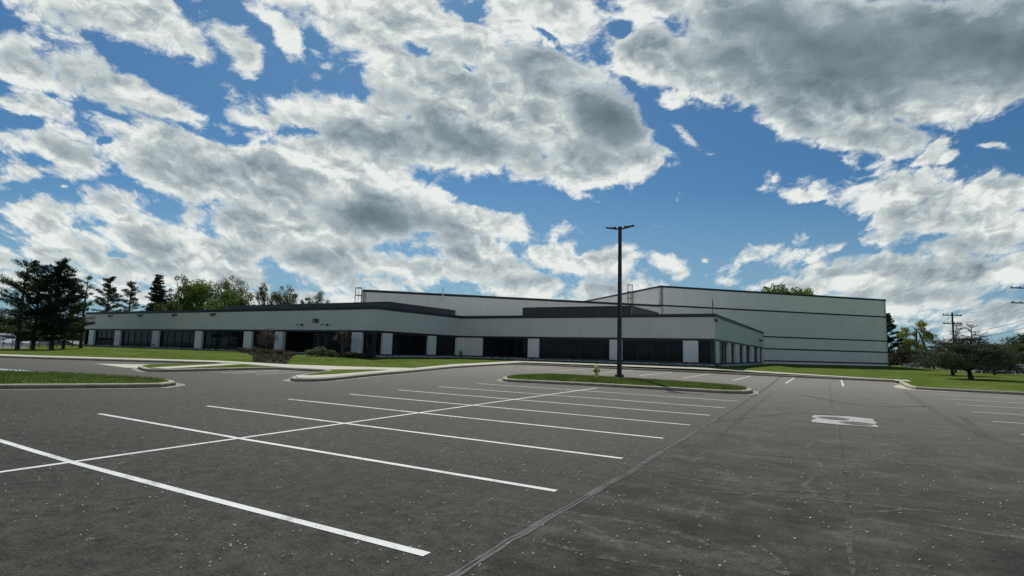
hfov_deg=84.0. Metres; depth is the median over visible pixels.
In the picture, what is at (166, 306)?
broadleaf tree
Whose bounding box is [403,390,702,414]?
parking line
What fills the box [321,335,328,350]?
door
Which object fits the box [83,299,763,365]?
office building
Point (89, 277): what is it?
pine tree
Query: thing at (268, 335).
ornamental tree
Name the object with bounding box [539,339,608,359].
window
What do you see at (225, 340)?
window
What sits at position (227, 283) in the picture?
open tree
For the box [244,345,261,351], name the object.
shrub
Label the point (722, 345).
window
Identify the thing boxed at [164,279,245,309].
broadleaf tree
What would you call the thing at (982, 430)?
tyre mark
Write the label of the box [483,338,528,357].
window
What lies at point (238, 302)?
broadleaf tree
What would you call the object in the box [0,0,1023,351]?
sky
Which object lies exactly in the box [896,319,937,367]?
broadleaf tree
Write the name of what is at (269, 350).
shrub
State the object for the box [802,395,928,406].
tyre mark
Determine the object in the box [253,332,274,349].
window
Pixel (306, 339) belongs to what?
window
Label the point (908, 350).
broadleaf tree
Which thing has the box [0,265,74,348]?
pine tree
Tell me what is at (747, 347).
window
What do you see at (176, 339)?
window
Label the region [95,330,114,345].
window
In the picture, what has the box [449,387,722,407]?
parking line
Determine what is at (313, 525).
parking line
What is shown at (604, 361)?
river stones
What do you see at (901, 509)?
tyre mark
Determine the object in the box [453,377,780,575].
asphalt seam
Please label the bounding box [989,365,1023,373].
parked car
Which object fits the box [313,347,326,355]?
shrub
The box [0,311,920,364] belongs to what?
distant woods
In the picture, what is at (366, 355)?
shrub
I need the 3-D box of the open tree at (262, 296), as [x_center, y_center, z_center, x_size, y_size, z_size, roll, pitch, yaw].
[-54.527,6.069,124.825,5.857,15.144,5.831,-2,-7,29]
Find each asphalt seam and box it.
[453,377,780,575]
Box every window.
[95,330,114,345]
[121,330,152,346]
[159,331,196,348]
[202,331,243,349]
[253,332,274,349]
[299,333,351,352]
[363,333,371,353]
[376,333,380,354]
[389,334,426,354]
[436,336,454,355]
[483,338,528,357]
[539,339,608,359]
[623,340,683,362]
[698,341,710,363]
[719,342,726,362]
[731,344,733,362]
[736,345,742,362]
[743,346,748,362]
[754,347,756,361]
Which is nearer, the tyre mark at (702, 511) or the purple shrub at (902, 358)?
the tyre mark at (702, 511)
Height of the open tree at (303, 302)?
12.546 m
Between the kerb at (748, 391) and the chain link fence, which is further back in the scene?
the chain link fence
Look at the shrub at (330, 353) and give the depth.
47.97 m
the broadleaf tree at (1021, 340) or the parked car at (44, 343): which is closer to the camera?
the parked car at (44, 343)
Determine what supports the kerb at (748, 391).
on the parking lot
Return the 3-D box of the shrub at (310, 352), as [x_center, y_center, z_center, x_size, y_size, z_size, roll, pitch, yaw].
[-17.412,5.565,49.076,1.434,0.828,1.087,-2,-7,29]
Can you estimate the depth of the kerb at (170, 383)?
19.18 m
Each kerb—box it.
[0,355,1023,394]
[0,373,185,389]
[497,376,758,394]
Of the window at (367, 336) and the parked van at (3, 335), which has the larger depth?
the parked van at (3, 335)
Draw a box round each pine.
[903,338,1008,374]
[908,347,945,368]
[916,321,1023,378]
[970,350,1023,374]
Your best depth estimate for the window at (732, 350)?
59.82 m
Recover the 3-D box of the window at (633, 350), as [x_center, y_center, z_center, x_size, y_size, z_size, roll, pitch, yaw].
[12.967,5.806,52.455,5.650,1.975,0.130,-2,-7,29]
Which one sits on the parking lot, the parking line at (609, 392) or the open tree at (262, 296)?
the parking line at (609, 392)
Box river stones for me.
[83,345,766,365]
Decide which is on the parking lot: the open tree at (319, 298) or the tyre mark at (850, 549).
the tyre mark at (850, 549)
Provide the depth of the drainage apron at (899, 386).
31.76 m
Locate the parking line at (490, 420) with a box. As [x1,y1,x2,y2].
[290,399,659,437]
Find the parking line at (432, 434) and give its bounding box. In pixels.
[209,406,621,458]
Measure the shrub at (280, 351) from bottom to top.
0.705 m
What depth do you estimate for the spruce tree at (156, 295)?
104.89 m
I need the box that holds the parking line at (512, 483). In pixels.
[100,413,556,491]
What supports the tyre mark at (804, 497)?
on the parking lot
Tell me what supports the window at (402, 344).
in the office building
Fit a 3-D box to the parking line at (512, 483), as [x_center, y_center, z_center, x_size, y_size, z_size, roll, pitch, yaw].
[-4.519,2.752,10.206,11.733,0.082,0.174,-2,-7,30]
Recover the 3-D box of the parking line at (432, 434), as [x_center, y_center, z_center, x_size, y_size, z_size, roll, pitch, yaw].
[-3.152,3.006,12.376,11.505,0.079,0.117,-2,-7,29]
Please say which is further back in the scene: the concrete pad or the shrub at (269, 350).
the shrub at (269, 350)
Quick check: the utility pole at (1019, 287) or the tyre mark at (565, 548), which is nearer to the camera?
the tyre mark at (565, 548)
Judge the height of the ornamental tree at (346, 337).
2.641 m
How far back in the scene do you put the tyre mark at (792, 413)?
16.37 m
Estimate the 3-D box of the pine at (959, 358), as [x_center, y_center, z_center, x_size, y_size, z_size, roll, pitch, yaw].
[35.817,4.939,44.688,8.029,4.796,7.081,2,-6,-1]
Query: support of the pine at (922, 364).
on the lawn at (927, 377)
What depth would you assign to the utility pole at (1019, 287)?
60.47 m
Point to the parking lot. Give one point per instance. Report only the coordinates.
(42, 542)
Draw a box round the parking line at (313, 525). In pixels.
[0,439,430,555]
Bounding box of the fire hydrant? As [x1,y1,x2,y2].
[593,364,599,377]
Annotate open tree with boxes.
[168,274,193,304]
[212,275,257,307]
[255,282,277,304]
[267,285,297,304]
[300,297,310,303]
[307,291,329,303]
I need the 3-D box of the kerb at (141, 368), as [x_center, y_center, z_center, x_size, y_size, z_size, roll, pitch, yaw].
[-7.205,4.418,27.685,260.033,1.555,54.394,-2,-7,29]
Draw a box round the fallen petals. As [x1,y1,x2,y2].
[3,370,1023,575]
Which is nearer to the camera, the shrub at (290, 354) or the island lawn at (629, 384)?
the island lawn at (629, 384)
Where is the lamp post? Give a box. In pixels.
[606,225,634,377]
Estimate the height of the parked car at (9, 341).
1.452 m
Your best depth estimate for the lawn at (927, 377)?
47.95 m
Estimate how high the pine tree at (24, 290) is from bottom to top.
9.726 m
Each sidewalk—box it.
[0,354,405,369]
[150,363,235,368]
[296,361,521,377]
[522,361,908,380]
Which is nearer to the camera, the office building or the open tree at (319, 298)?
the office building
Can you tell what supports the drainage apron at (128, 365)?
on the parking lot
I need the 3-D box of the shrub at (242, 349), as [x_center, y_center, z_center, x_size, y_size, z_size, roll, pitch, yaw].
[-25.105,5.824,53.519,1.520,0.660,1.530,-1,-7,19]
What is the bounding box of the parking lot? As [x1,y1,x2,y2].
[0,341,1023,575]
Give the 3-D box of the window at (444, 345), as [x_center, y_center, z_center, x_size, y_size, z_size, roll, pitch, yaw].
[-7.165,6.174,60.425,0.130,1.975,3.700,-2,-7,29]
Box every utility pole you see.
[943,313,961,372]
[1010,286,1023,303]
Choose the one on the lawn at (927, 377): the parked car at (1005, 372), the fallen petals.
the parked car at (1005, 372)
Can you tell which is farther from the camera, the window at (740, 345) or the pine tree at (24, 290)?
the window at (740, 345)
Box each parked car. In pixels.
[0,339,22,345]
[20,341,37,345]
[36,341,48,345]
[48,340,77,345]
[971,369,1014,373]
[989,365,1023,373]
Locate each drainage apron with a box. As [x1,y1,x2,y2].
[101,364,145,367]
[893,385,989,393]
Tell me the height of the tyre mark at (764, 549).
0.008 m
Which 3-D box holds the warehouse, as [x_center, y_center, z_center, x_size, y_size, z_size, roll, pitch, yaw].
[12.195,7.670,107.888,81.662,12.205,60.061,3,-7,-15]
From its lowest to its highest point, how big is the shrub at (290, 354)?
0.562 m
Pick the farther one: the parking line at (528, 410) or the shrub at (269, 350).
the shrub at (269, 350)
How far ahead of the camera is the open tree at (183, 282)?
112.17 m
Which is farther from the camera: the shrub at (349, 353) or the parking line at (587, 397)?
the shrub at (349, 353)
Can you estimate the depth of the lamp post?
31.18 m
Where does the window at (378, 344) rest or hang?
in the office building
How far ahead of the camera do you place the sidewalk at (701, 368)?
46.64 m
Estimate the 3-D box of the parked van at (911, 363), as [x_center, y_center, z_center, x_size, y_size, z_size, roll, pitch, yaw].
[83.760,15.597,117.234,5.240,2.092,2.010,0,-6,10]
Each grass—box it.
[0,369,168,383]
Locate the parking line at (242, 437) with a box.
[0,388,593,472]
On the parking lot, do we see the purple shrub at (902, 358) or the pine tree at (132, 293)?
the pine tree at (132, 293)
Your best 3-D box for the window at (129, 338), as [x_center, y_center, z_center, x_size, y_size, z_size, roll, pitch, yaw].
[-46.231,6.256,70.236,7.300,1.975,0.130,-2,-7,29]
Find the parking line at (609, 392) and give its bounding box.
[476,383,729,400]
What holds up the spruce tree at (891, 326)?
on the lawn at (927, 377)
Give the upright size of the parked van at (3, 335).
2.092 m
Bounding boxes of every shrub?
[235,346,251,351]
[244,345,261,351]
[260,349,275,353]
[274,348,286,353]
[281,352,295,357]
[304,348,315,355]
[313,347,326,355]
[326,350,337,356]
[344,351,356,356]
[359,353,377,357]
[888,347,918,366]
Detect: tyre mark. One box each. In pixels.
[541,541,665,566]
[558,510,791,574]
[680,489,927,510]
[695,493,713,517]
[720,413,900,420]
[760,548,789,575]
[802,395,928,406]
[846,527,854,574]
[873,508,943,512]
[957,416,1023,449]
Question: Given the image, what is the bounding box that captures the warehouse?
[354,284,888,365]
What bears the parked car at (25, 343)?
on the neighbour lot
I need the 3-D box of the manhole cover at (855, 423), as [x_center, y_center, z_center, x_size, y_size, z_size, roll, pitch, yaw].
[9.198,3.631,15.200,0.800,0.057,0.800,-2,-7,29]
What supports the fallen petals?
on the parking lot
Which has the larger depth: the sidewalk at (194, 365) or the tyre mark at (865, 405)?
the sidewalk at (194, 365)
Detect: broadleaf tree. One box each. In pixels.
[148,297,191,310]
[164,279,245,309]
[225,296,257,305]
[755,283,814,294]
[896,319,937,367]
[897,343,924,362]
[992,343,1023,364]
[998,335,1018,345]
[1012,332,1023,354]
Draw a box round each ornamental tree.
[257,325,281,349]
[332,329,351,353]
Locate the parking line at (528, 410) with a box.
[352,394,687,424]
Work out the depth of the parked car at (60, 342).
78.79 m
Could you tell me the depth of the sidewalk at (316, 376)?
33.44 m
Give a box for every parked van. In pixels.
[0,333,15,341]
[903,361,931,368]
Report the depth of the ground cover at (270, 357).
45.80 m
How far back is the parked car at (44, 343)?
76.38 m
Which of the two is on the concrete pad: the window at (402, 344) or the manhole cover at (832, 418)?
the manhole cover at (832, 418)
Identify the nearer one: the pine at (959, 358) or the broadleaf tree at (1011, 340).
the pine at (959, 358)
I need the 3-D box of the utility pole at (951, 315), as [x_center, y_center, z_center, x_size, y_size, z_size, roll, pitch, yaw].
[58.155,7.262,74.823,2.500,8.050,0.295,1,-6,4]
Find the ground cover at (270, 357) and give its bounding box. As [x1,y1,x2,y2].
[240,348,368,363]
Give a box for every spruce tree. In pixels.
[142,274,169,310]
[886,313,904,365]
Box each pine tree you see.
[0,258,63,348]
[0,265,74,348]
[22,257,88,349]
[58,288,95,348]
[73,275,96,347]
[90,276,126,311]
[115,280,144,311]
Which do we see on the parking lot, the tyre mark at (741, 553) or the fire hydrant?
the tyre mark at (741, 553)
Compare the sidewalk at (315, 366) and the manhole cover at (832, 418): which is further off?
the sidewalk at (315, 366)
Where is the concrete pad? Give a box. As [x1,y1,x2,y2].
[812,415,878,426]
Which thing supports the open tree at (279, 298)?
on the lawn at (927, 377)
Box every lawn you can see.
[0,345,1023,391]
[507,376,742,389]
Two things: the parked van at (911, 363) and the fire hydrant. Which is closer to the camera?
the fire hydrant
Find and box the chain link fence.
[0,338,65,347]
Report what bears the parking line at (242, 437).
on the parking lot
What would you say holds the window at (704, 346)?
in the office building
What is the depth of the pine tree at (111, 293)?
99.64 m
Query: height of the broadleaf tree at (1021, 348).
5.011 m
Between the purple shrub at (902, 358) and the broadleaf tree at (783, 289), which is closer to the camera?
the purple shrub at (902, 358)
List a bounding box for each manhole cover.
[818,416,848,419]
[840,421,873,425]
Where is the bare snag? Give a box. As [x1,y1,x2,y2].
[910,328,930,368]
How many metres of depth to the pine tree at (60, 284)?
57.61 m
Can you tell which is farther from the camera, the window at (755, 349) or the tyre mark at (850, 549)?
the window at (755, 349)
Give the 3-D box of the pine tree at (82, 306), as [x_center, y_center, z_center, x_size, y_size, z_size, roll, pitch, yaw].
[-47.497,3.354,61.707,3.988,7.529,4.631,5,-7,-30]
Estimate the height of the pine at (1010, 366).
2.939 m

